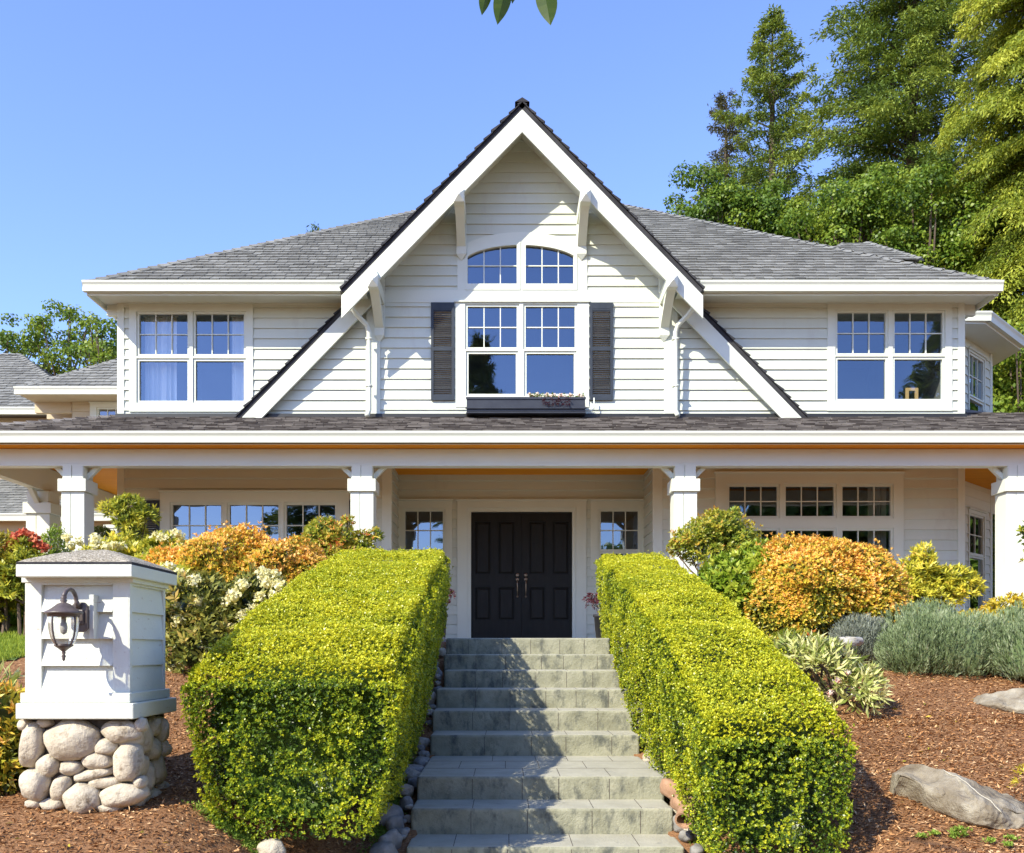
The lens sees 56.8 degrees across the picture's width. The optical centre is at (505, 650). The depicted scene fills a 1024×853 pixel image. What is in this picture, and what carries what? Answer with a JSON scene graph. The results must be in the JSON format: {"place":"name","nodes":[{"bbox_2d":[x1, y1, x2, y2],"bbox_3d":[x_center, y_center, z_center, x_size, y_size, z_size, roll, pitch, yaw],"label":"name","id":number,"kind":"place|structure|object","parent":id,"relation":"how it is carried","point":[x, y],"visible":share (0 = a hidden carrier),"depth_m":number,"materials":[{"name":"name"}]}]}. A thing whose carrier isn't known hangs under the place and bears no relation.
{"place":"outdoors","nodes":[
{"label":"outdoors","id":0,"kind":"place"},
{"bbox_2d":[0,623,24,661],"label":"lawn","id":1,"kind":"structure","parent":0,"point":[13,656],"depth_m":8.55,"materials":[{"name":"plant"}]},
{"bbox_2d":[0,606,23,627],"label":"green shrub","id":2,"kind":"object","parent":1,"relation":"on","point":[13,619],"visible":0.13,"depth_m":9.78,"materials":[{"name":"green plant"}]},
{"bbox_2d":[0,0,1022,373],"label":"sky","id":3,"kind":"structure","parent":0,"point":[134,134],"materials":[{"name":"blue"}]},
{"bbox_2d":[0,97,1023,638],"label":"house","id":4,"kind":"structure","parent":0,"point":[398,367],"depth_m":16.36,"materials":[{"name":"paint"}]},
{"bbox_2d":[143,316,177,400],"bbox_3d":[-6.050,-5.078,16.650,0.607,1.616,0.060,0,0,0],"label":"curtain","id":5,"kind":"object","parent":4,"relation":"hanging from","point":[160,381],"visible":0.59,"depth_m":16.65,"materials":[{"name":"white fabric"}]},
{"bbox_2d":[127,302,253,411],"bbox_3d":[-5.430,-5.083,16.413,2.182,1.892,0.154,0,0,0],"label":"window","id":6,"kind":"structure","parent":4,"relation":"in","point":[136,309],"depth_m":16.36,"materials":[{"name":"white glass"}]},
{"bbox_2d":[230,316,243,400],"bbox_3d":[-4.632,-5.078,16.650,0.400,1.616,0.060,0,0,0],"label":"curtain","id":7,"kind":"object","parent":4,"relation":"hanging from","point":[237,367],"visible":0.41,"depth_m":16.64,"materials":[{"name":"white fabric"}]},
{"bbox_2d":[158,490,348,550],"bbox_3d":[-4.333,-1.744,16.413,3.313,2.069,0.154,0,0,0],"label":"window","id":8,"kind":"structure","parent":4,"relation":"in","point":[168,498],"depth_m":16.36,"materials":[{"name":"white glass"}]},
{"bbox_2d":[398,499,452,569],"bbox_3d":[-1.514,-2.163,17.613,1.102,1.314,0.154,0,0,0],"label":"window","id":9,"kind":"structure","parent":4,"relation":"in","point":[405,505],"depth_m":17.57,"materials":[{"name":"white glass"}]},
{"bbox_2d":[471,512,520,637],"bbox_3d":[-0.164,-1.372,17.612,0.935,2.420,0.147,0,0,0],"label":"front door","id":10,"kind":"structure","parent":4,"relation":"in","point":[495,536],"depth_m":17.63,"materials":[{"name":"black paint"}]},
{"bbox_2d":[454,300,589,406],"bbox_3d":[0.295,-5.115,16.363,2.338,1.834,0.154,0,0,0],"label":"window","id":11,"kind":"structure","parent":4,"relation":"in","point":[580,350],"depth_m":16.32,"materials":[{"name":"white wood"}]},
{"bbox_2d":[457,232,586,289],"bbox_3d":[0.295,-6.719,16.355,2.239,0.998,0.090,0,0,0],"label":"window","id":12,"kind":"structure","parent":4,"relation":"in","point":[510,239],"depth_m":16.32,"materials":[{"name":"white wood"}]},
{"bbox_2d":[522,512,571,637],"bbox_3d":[0.775,-1.372,17.612,0.935,2.420,0.147,0,0,0],"label":"front door","id":13,"kind":"structure","parent":4,"relation":"in","point":[546,536],"depth_m":17.63,"materials":[{"name":"black paint"}]},
{"bbox_2d":[528,392,584,405],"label":"window box flowers","id":14,"kind":"object","parent":4,"relation":"on","point":[551,395],"visible":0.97,"depth_m":16.01,"materials":[{"name":"white plant"}]},
{"bbox_2d":[589,499,644,569],"bbox_3d":[2.117,-2.163,17.613,1.102,1.314,0.154,0,0,0],"label":"window","id":15,"kind":"structure","parent":4,"relation":"in","point":[598,506],"depth_m":17.57,"materials":[{"name":"white wood"}]},
{"bbox_2d":[714,471,904,569],"bbox_3d":[5.260,-1.928,16.413,3.290,2.350,0.154,0,0,0],"label":"window","id":16,"kind":"structure","parent":4,"relation":"in","point":[837,523],"depth_m":16.36,"materials":[{"name":"white wood"}]},
{"bbox_2d":[865,487,886,570],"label":"window","id":17,"kind":"structure","parent":4,"relation":"hanging from","point":[880,507],"depth_m":16.69,"materials":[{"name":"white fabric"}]},
{"bbox_2d":[826,302,953,410],"bbox_3d":[6.649,-5.090,16.413,2.197,1.877,0.154,0,0,0],"label":"window","id":18,"kind":"structure","parent":4,"relation":"in","point":[889,309],"depth_m":16.36,"materials":[{"name":"white wood"}]},
{"bbox_2d":[905,388,917,398],"bbox_3d":[7.173,-4.465,16.775,0.622,0.348,0.450,0,0,0],"label":"wooden frame","id":19,"kind":"object","parent":4,"relation":"in","point":[907,390],"visible":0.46,"depth_m":16.70,"materials":[{"name":"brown wood"}]},
{"bbox_2d":[967,507,987,611],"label":"window","id":20,"kind":"structure","parent":4,"relation":"in","point":[977,561],"depth_m":18.87,"materials":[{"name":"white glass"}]},
{"bbox_2d":[967,347,987,411],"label":"window","id":21,"kind":"structure","parent":4,"relation":"in","point":[976,368],"depth_m":18.75,"materials":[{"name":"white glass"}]},
{"bbox_2d":[0,641,1023,852],"bbox_3d":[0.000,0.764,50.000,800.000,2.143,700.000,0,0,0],"label":"ground","id":22,"kind":"structure","parent":0,"point":[334,845],"depth_m":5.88,"materials":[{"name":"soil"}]},
{"bbox_2d":[0,528,23,632],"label":"pieris","id":23,"kind":"object","parent":22,"relation":"on","point":[5,606],"visible":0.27,"depth_m":9.57,"materials":[{"name":"red plant"}]},
{"bbox_2d":[0,659,24,703],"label":"variegated sprig","id":24,"kind":"object","parent":22,"relation":"on","point":[14,677],"visible":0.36,"depth_m":6.03,"materials":[{"name":"green plant"}]},
{"bbox_2d":[0,680,29,794],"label":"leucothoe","id":25,"kind":"object","parent":22,"relation":"on","point":[12,769],"visible":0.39,"depth_m":5.49,"materials":[{"name":"yellow plant"}]},
{"bbox_2d":[0,527,51,635],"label":"red pieris","id":26,"kind":"object","parent":22,"relation":"on","point":[31,546],"visible":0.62,"depth_m":9.43,"materials":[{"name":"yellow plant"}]},
{"bbox_2d":[0,313,73,374],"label":"broadleaf tree","id":27,"kind":"object","parent":22,"relation":"on","point":[28,347],"visible":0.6,"depth_m":39.29,"materials":[{"name":"green plant"}]},
{"bbox_2d":[38,522,72,553],"bbox_3d":[-6.400,-0.950,13.495,0.559,1.765,0.691,0,0,0],"label":"globe conifer","id":28,"kind":"object","parent":22,"relation":"on","point":[52,536],"visible":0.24,"depth_m":13.38,"materials":[{"name":"green plant"}]},
{"bbox_2d":[0,353,116,542],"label":"side wing","id":29,"kind":"structure","parent":22,"relation":"on","point":[30,390],"depth_m":22.70,"materials":[{"name":"grey"}]},
{"bbox_2d":[88,402,116,415],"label":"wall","id":30,"kind":"structure","parent":29,"relation":"in","point":[94,411],"depth_m":22.66,"materials":[{"name":"beige paint"}]},
{"bbox_2d":[23,298,114,375],"bbox_3d":[-18.136,-7.233,39.886,4.003,15.076,3.388,0,0,-20],"label":"broadleaf tree","id":31,"kind":"object","parent":22,"relation":"on","point":[70,314],"visible":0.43,"depth_m":39.50,"materials":[{"name":"green plant"}]},
{"bbox_2d":[56,315,116,371],"bbox_3d":[-15.931,-6.475,37.967,3.594,13.565,3.024,0,0,-34],"label":"broadleaf tree","id":32,"kind":"object","parent":22,"relation":"on","point":[88,352],"visible":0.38,"depth_m":37.29,"materials":[{"name":"green plant"}]},
{"bbox_2d":[16,550,176,813],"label":"stone pillar","id":33,"kind":"structure","parent":22,"relation":"on","point":[93,724],"depth_m":5.16,"materials":[{"name":"paint"}]},
{"bbox_2d":[44,587,88,660],"bbox_3d":[-2.307,-0.140,4.990,0.190,0.391,0.270,0,0,0],"label":"wall lantern","id":34,"kind":"object","parent":33,"relation":"attached to","point":[77,612],"depth_m":4.94,"materials":[{"name":"brown metal"}]},
{"bbox_2d":[94,525,116,539],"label":"globe conifer","id":35,"kind":"object","parent":22,"relation":"on","point":[102,530],"visible":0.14,"depth_m":15.84,"materials":[{"name":"green plant"}]},
{"bbox_2d":[95,492,161,542],"bbox_3d":[-4.968,-1.155,12.518,0.863,1.913,0.587,0,0,0],"label":"pieris","id":36,"kind":"object","parent":22,"relation":"on","point":[137,514],"visible":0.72,"depth_m":12.41,"materials":[{"name":"green plant"}]},
{"bbox_2d":[61,528,213,596],"bbox_3d":[-3.866,-0.761,10.611,2.937,1.341,1.483,0,0,44],"label":"rhododendron","id":37,"kind":"object","parent":22,"relation":"on","point":[115,543],"visible":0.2,"depth_m":10.81,"materials":[{"name":"white plant"}]},
{"bbox_2d":[165,560,295,675],"bbox_3d":[-2.532,-0.272,8.567,1.375,1.111,1.129,0,0,-12],"label":"rhododendron","id":38,"kind":"object","parent":22,"relation":"on","point":[204,617],"visible":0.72,"depth_m":8.26,"materials":[{"name":"green plant"}]},
{"bbox_2d":[139,520,327,603],"bbox_3d":[-2.935,-0.814,10.507,2.244,1.316,1.417,0,0,0],"label":"bronze shrub","id":39,"kind":"object","parent":22,"relation":"on","point":[267,552],"visible":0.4,"depth_m":10.12,"materials":[{"name":"orange plant"}]},
{"bbox_2d":[257,838,285,852],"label":"stone","id":40,"kind":"object","parent":22,"relation":"on","point":[272,845],"visible":1,"depth_m":5.26,"materials":[{"name":"stone"}]},
{"bbox_2d":[306,223,320,231],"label":"fir tree","id":41,"kind":"object","parent":22,"relation":"on","point":[315,226],"depth_m":54.76,"materials":[{"name":"green plant"}]},
{"bbox_2d":[179,545,452,845],"bbox_3d":[-1.178,-0.014,7.577,1.340,2.191,4.887,0,0,0],"label":"clipped hedge","id":42,"kind":"object","parent":22,"relation":"on","point":[320,693],"visible":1,"depth_m":5.35,"materials":[{"name":"green plant"}]},
{"bbox_2d":[292,513,384,560],"bbox_3d":[-2.113,-0.924,12.009,1.196,1.651,0.659,0,0,0],"label":"nandina","id":43,"kind":"object","parent":22,"relation":"on","point":[331,536],"visible":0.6,"depth_m":11.88,"materials":[{"name":"green plant"}]},
{"bbox_2d":[369,841,397,852],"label":"edging stone","id":44,"kind":"object","parent":22,"relation":"on","point":[384,847],"visible":1,"depth_m":5.89,"materials":[{"name":"stone"}]},
{"bbox_2d":[370,802,403,826],"bbox_3d":[-0.813,1.130,6.487,0.237,0.188,0.208,0,0,-34],"label":"edging stone","id":45,"kind":"object","parent":22,"relation":"on","point":[395,810],"visible":0.28,"depth_m":6.42,"materials":[{"name":"stone"}]},
{"bbox_2d":[378,829,402,849],"bbox_3d":[-0.740,1.236,6.107,0.110,0.164,0.190,0,0,41],"label":"edging stone","id":46,"kind":"object","parent":22,"relation":"on","point":[395,836],"visible":0.65,"depth_m":6.07,"materials":[{"name":"stone"}]},
{"bbox_2d":[385,816,404,830],"bbox_3d":[-0.740,1.175,6.361,0.140,0.136,0.099,0,0,-37],"label":"edging stone","id":47,"kind":"object","parent":22,"relation":"on","point":[394,822],"visible":0.65,"depth_m":6.32,"materials":[{"name":"stone"}]},
{"bbox_2d":[397,827,407,836],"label":"edging stone","id":48,"kind":"object","parent":22,"relation":"on","point":[404,831],"visible":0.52,"depth_m":6.22,"materials":[{"name":"stone"}]},
{"bbox_2d":[392,764,414,781],"bbox_3d":[-0.809,0.975,7.466,0.201,0.157,0.216,0,0,0],"label":"edging stone","id":49,"kind":"object","parent":22,"relation":"on","point":[410,767],"visible":0.19,"depth_m":7.41,"materials":[{"name":"stone"}]},
{"bbox_2d":[398,784,413,796],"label":"edging stone","id":50,"kind":"object","parent":22,"relation":"on","point":[408,790],"visible":0.67,"depth_m":6.86,"materials":[{"name":"stone"}]},
{"bbox_2d":[399,796,413,811],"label":"edging stone","id":51,"kind":"object","parent":22,"relation":"on","point":[405,801],"visible":0.85,"depth_m":6.65,"materials":[{"name":"stone"}]},
{"bbox_2d":[403,815,410,822],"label":"edging stone","id":52,"kind":"object","parent":22,"relation":"on","point":[407,818],"visible":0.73,"depth_m":6.44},
{"bbox_2d":[405,804,413,808],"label":"edging stone","id":53,"kind":"object","parent":22,"relation":"on","point":[409,806],"visible":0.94,"depth_m":6.62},
{"bbox_2d":[409,779,416,789],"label":"edging stone","id":54,"kind":"object","parent":22,"relation":"on","point":[413,782],"visible":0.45,"depth_m":7.08,"materials":[{"name":"stone"}]},
{"bbox_2d":[406,770,420,779],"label":"edging stone","id":55,"kind":"object","parent":22,"relation":"on","point":[411,773],"visible":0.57,"depth_m":7.35,"materials":[{"name":"stone"}]},
{"bbox_2d":[408,764,424,771],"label":"edging stone","id":56,"kind":"object","parent":22,"relation":"on","point":[419,768],"visible":0.19,"depth_m":7.54,"materials":[{"name":"stone"}]},
{"bbox_2d":[415,744,424,750],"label":"edging stone","id":57,"kind":"object","parent":22,"relation":"on","point":[420,747],"visible":0.69,"depth_m":8.16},
{"bbox_2d":[413,756,429,765],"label":"edging stone","id":58,"kind":"object","parent":22,"relation":"on","point":[420,760],"visible":0.56,"depth_m":7.83,"materials":[{"name":"stone"}]},
{"bbox_2d":[414,737,429,747],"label":"edging stone","id":59,"kind":"object","parent":22,"relation":"on","point":[425,742],"visible":0.54,"depth_m":8.25,"materials":[{"name":"stone"}]},
{"bbox_2d":[417,750,429,755],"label":"edging stone","id":60,"kind":"object","parent":22,"relation":"on","point":[421,752],"visible":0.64,"depth_m":8.03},
{"bbox_2d":[423,691,435,704],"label":"edging stone","id":61,"kind":"object","parent":22,"relation":"on","point":[433,699],"visible":0.25,"depth_m":9.00,"materials":[{"name":"stone"}]},
{"bbox_2d":[427,704,436,709],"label":"edging stone","id":62,"kind":"object","parent":22,"relation":"on","point":[433,706],"visible":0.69,"depth_m":8.90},
{"bbox_2d":[433,674,441,679],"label":"edging stone","id":63,"kind":"object","parent":22,"relation":"on","point":[436,676],"visible":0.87,"depth_m":9.51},
{"bbox_2d":[433,667,441,679],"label":"edging stone","id":64,"kind":"object","parent":22,"relation":"on","point":[439,670],"visible":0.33,"depth_m":9.54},
{"bbox_2d":[438,647,445,656],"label":"edging stone","id":65,"kind":"object","parent":22,"relation":"on","point":[442,651],"visible":0.7,"depth_m":10.05,"materials":[{"name":"stone"}]},
{"bbox_2d":[181,645,732,852],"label":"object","id":66,"kind":"object","parent":22,"relation":"on","point":[246,841],"visible":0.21,"depth_m":5.38,"materials":[{"name":"grey stone"}]},
{"bbox_2d":[3,671,1022,852],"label":"fallen leaves","id":67,"kind":"object","parent":22,"relation":"on","point":[857,754],"visible":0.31,"depth_m":6.56,"materials":[{"name":"brown plant"}]},
{"bbox_2d":[407,638,683,852],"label":"garden steps","id":68,"kind":"structure","parent":22,"relation":"on","point":[534,745],"depth_m":7.67,"materials":[{"name":"concrete"}]},
{"bbox_2d":[670,794,694,810],"bbox_3d":[1.177,1.012,6.242,0.121,0.122,0.271,0,0,-12],"label":"stone","id":69,"kind":"object","parent":68,"relation":"on","point":[674,802],"visible":0.41,"depth_m":6.25,"materials":[{"name":"stone"}]},
{"bbox_2d":[660,778,682,798],"bbox_3d":[1.130,0.944,6.451,0.103,0.140,0.267,0,0,-15],"label":"stone","id":70,"kind":"object","parent":69,"relation":"on","point":[667,790],"visible":0.63,"depth_m":6.41,"materials":[{"name":"stone"}]},
{"bbox_2d":[634,719,641,728],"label":"edging stone","id":71,"kind":"object","parent":22,"relation":"on","point":[637,721],"visible":0.23,"depth_m":8.56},
{"bbox_2d":[640,733,656,746],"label":"edging stone","id":72,"kind":"object","parent":22,"relation":"on","point":[647,741],"visible":0.09,"depth_m":8.24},
{"bbox_2d":[642,757,656,762],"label":"edging stone","id":73,"kind":"object","parent":22,"relation":"on","point":[646,759],"visible":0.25,"depth_m":7.88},
{"bbox_2d":[678,830,693,842],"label":"edging stone","id":74,"kind":"object","parent":22,"relation":"on","point":[685,836],"visible":0.98,"depth_m":6.17,"materials":[{"name":"stone"}]},
{"bbox_2d":[675,797,698,828],"bbox_3d":[1.177,1.047,6.136,0.124,0.186,0.230,0,0,24],"label":"clay pipe","id":75,"kind":"object","parent":22,"relation":"on","point":[679,821],"visible":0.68,"depth_m":6.09,"materials":[{"name":"ceramic"}]},
{"bbox_2d":[673,814,701,832],"bbox_3d":[1.230,1.165,6.391,0.204,0.139,0.131,0,0,0],"label":"edging stone","id":76,"kind":"object","parent":22,"relation":"on","point":[677,829],"visible":0.2,"depth_m":6.34,"materials":[{"name":"stone"}]},
{"bbox_2d":[673,795,702,815],"bbox_3d":[1.262,1.095,6.610,0.253,0.184,0.135,0,0,-27],"label":"edging stone","id":77,"kind":"object","parent":22,"relation":"on","point":[674,812],"visible":0.06,"depth_m":6.59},
{"bbox_2d":[683,825,698,840],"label":"edging stone","id":78,"kind":"object","parent":22,"relation":"on","point":[695,835],"visible":0.28,"depth_m":6.22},
{"bbox_2d":[690,843,703,852],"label":"edging stone","id":79,"kind":"object","parent":22,"relation":"on","point":[696,848],"visible":0.99,"depth_m":5.95,"materials":[{"name":"stone"}]},
{"bbox_2d":[666,505,763,579],"bbox_3d":[2.644,-0.955,12.017,1.239,1.813,0.755,0,0,0],"label":"nandina","id":80,"kind":"object","parent":22,"relation":"on","point":[717,534],"visible":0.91,"depth_m":11.84,"materials":[{"name":"green plant"}]},
{"bbox_2d":[678,88,756,221],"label":"fir tree","id":81,"kind":"object","parent":22,"relation":"on","point":[721,104],"visible":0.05,"depth_m":41.69,"materials":[{"name":"green plant"}]},
{"bbox_2d":[591,550,858,852],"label":"clipped hedge","id":82,"kind":"object","parent":22,"relation":"on","point":[742,747],"visible":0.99,"depth_m":5.74,"materials":[{"name":"green plant"}]},
{"bbox_2d":[663,160,816,240],"bbox_3d":[7.165,-7.433,29.811,5.370,15.474,3.772,0,0,0],"label":"maple tree","id":83,"kind":"object","parent":22,"relation":"on","point":[757,211],"visible":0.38,"depth_m":28.95,"materials":[{"name":"green plant"}]},
{"bbox_2d":[695,536,794,635],"bbox_3d":[2.572,-0.607,10.174,1.240,1.285,0.962,0,0,0],"label":"glossy shrub","id":84,"kind":"object","parent":22,"relation":"on","point":[732,580],"visible":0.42,"depth_m":9.95,"materials":[{"name":"green plant"}]},
{"bbox_2d":[687,3,831,242],"bbox_3d":[10.004,-12.758,38.187,13.502,26.116,12.693,0,0,0],"label":"fir tree","id":85,"kind":"object","parent":22,"relation":"on","point":[779,82],"visible":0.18,"depth_m":37.52,"materials":[{"name":"green plant"}]},
{"bbox_2d":[763,625,826,663],"bbox_3d":[2.522,-0.001,8.783,1.098,0.490,0.686,0,0,-24],"label":"leucothoe","id":86,"kind":"object","parent":22,"relation":"on","point":[780,632],"visible":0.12,"depth_m":8.81,"materials":[{"name":"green plant"}]},
{"bbox_2d":[742,531,918,636],"bbox_3d":[3.348,-0.581,9.800,1.809,1.339,1.278,0,0,0],"label":"bronze shrub","id":87,"kind":"object","parent":22,"relation":"on","point":[819,591],"visible":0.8,"depth_m":9.42,"materials":[{"name":"orange plant"}]},
{"bbox_2d":[771,628,894,716],"bbox_3d":[2.667,0.173,7.846,1.080,0.756,0.716,0,0,33],"label":"variegated rhododendron","id":88,"kind":"object","parent":22,"relation":"on","point":[852,673],"visible":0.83,"depth_m":7.68,"materials":[{"name":"green plant"}]},
{"bbox_2d":[838,636,863,646],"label":"white rock","id":89,"kind":"object","parent":22,"relation":"on","point":[857,641],"visible":0.74,"depth_m":8.53,"materials":[{"name":"stone"}]},
{"bbox_2d":[764,161,942,259],"bbox_3d":[10.594,-7.211,28.928,5.878,15.040,3.891,0,0,0],"label":"maple tree","id":90,"kind":"object","parent":22,"relation":"on","point":[827,225],"visible":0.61,"depth_m":27.79,"materials":[{"name":"green plant"}]},
{"bbox_2d":[826,612,892,663],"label":"lavender","id":91,"kind":"object","parent":22,"relation":"on","point":[867,629],"visible":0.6,"depth_m":9.21,"materials":[{"name":"grey plant"}]},
{"bbox_2d":[772,0,1023,304],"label":"fir tree","id":92,"kind":"object","parent":22,"relation":"on","point":[917,26],"visible":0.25,"depth_m":32.95,"materials":[{"name":"green plant"}]},
{"bbox_2d":[844,159,1023,272],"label":"maple tree","id":93,"kind":"object","parent":22,"relation":"on","point":[918,184],"visible":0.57,"depth_m":27.04,"materials":[{"name":"green plant"}]},
{"bbox_2d":[872,596,1010,678],"bbox_3d":[4.150,-0.121,9.119,1.345,0.848,1.309,0,0,0],"label":"lavender","id":94,"kind":"object","parent":22,"relation":"on","point":[935,640],"visible":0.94,"depth_m":8.75,"materials":[{"name":"green plant"}]},
{"bbox_2d":[896,540,988,610],"bbox_3d":[4.838,-0.648,10.623,1.144,1.203,0.629,0,0,0],"label":"yellow pieris","id":95,"kind":"object","parent":22,"relation":"on","point":[930,576],"visible":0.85,"depth_m":10.46,"materials":[{"name":"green plant"}]},
{"bbox_2d":[889,764,1023,829],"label":"boulder","id":96,"kind":"object","parent":22,"relation":"on","point":[960,798],"visible":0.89,"depth_m":5.58,"materials":[{"name":"beige stone"}]},
{"bbox_2d":[915,824,1020,845],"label":"weeds","id":97,"kind":"object","parent":22,"relation":"on","point":[956,833],"visible":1,"depth_m":5.26,"materials":[{"name":"green plant"}]},
{"bbox_2d":[915,0,1023,576],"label":"cedar tree","id":98,"kind":"object","parent":22,"relation":"on","point":[998,169],"visible":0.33,"depth_m":26.72,"materials":[{"name":"green plant"}]},
{"bbox_2d":[958,591,1023,623],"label":"golden shrub","id":99,"kind":"object","parent":22,"relation":"on","point":[994,604],"visible":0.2,"depth_m":9.91,"materials":[{"name":"yellow plant"}]},
{"bbox_2d":[971,688,1023,713],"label":"flat rock","id":100,"kind":"object","parent":22,"relation":"on","point":[1011,700],"visible":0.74,"depth_m":7.81,"materials":[{"name":"stone"}]},
{"bbox_2d":[978,600,1023,681],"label":"lavender","id":101,"kind":"object","parent":22,"relation":"on","point":[1013,660],"visible":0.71,"depth_m":8.60,"materials":[{"name":"green plant"}]},
{"bbox_2d":[993,313,1023,597],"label":"understory tree","id":102,"kind":"object","parent":22,"relation":"on","point":[1016,403],"visible":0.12,"depth_m":24.05,"materials":[{"name":"green plant"}]},
{"bbox_2d":[1009,763,1023,802],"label":"gold sprig","id":103,"kind":"object","parent":22,"relation":"on","point":[1014,781],"visible":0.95,"depth_m":5.62,"materials":[{"name":"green plant"}]},
{"bbox_2d":[1016,520,1023,562],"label":"rose twig","id":104,"kind":"object","parent":22,"relation":"on","point":[1020,528],"visible":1,"depth_m":11.03,"materials":[{"name":"green plant"}]},
{"bbox_2d":[479,0,556,25],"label":"hanging twig","id":105,"kind":"object","parent":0,"point":[547,9],"visible":1,"depth_m":2.30,"materials":[{"name":"green plant"}]},
{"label":"path","id":106,"kind":"structure","parent":0,"visible":0},
{"bbox_2d":[438,588,455,636],"bbox_3d":[-0.948,-0.600,14.011,0.458,0.900,0.365,0,0,0],"label":"potted maple","id":107,"kind":"object","parent":106,"relation":"on","point":[450,595],"visible":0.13,"depth_m":13.97,"materials":[{"name":"red plant"}]},
{"bbox_2d":[582,591,612,637],"bbox_3d":[1.380,-0.568,13.989,0.522,0.836,0.355,0,0,0],"label":"potted maple","id":108,"kind":"object","parent":106,"relation":"on","point":[595,601],"visible":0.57,"depth_m":13.93,"materials":[{"name":"red plant"}]}
]}

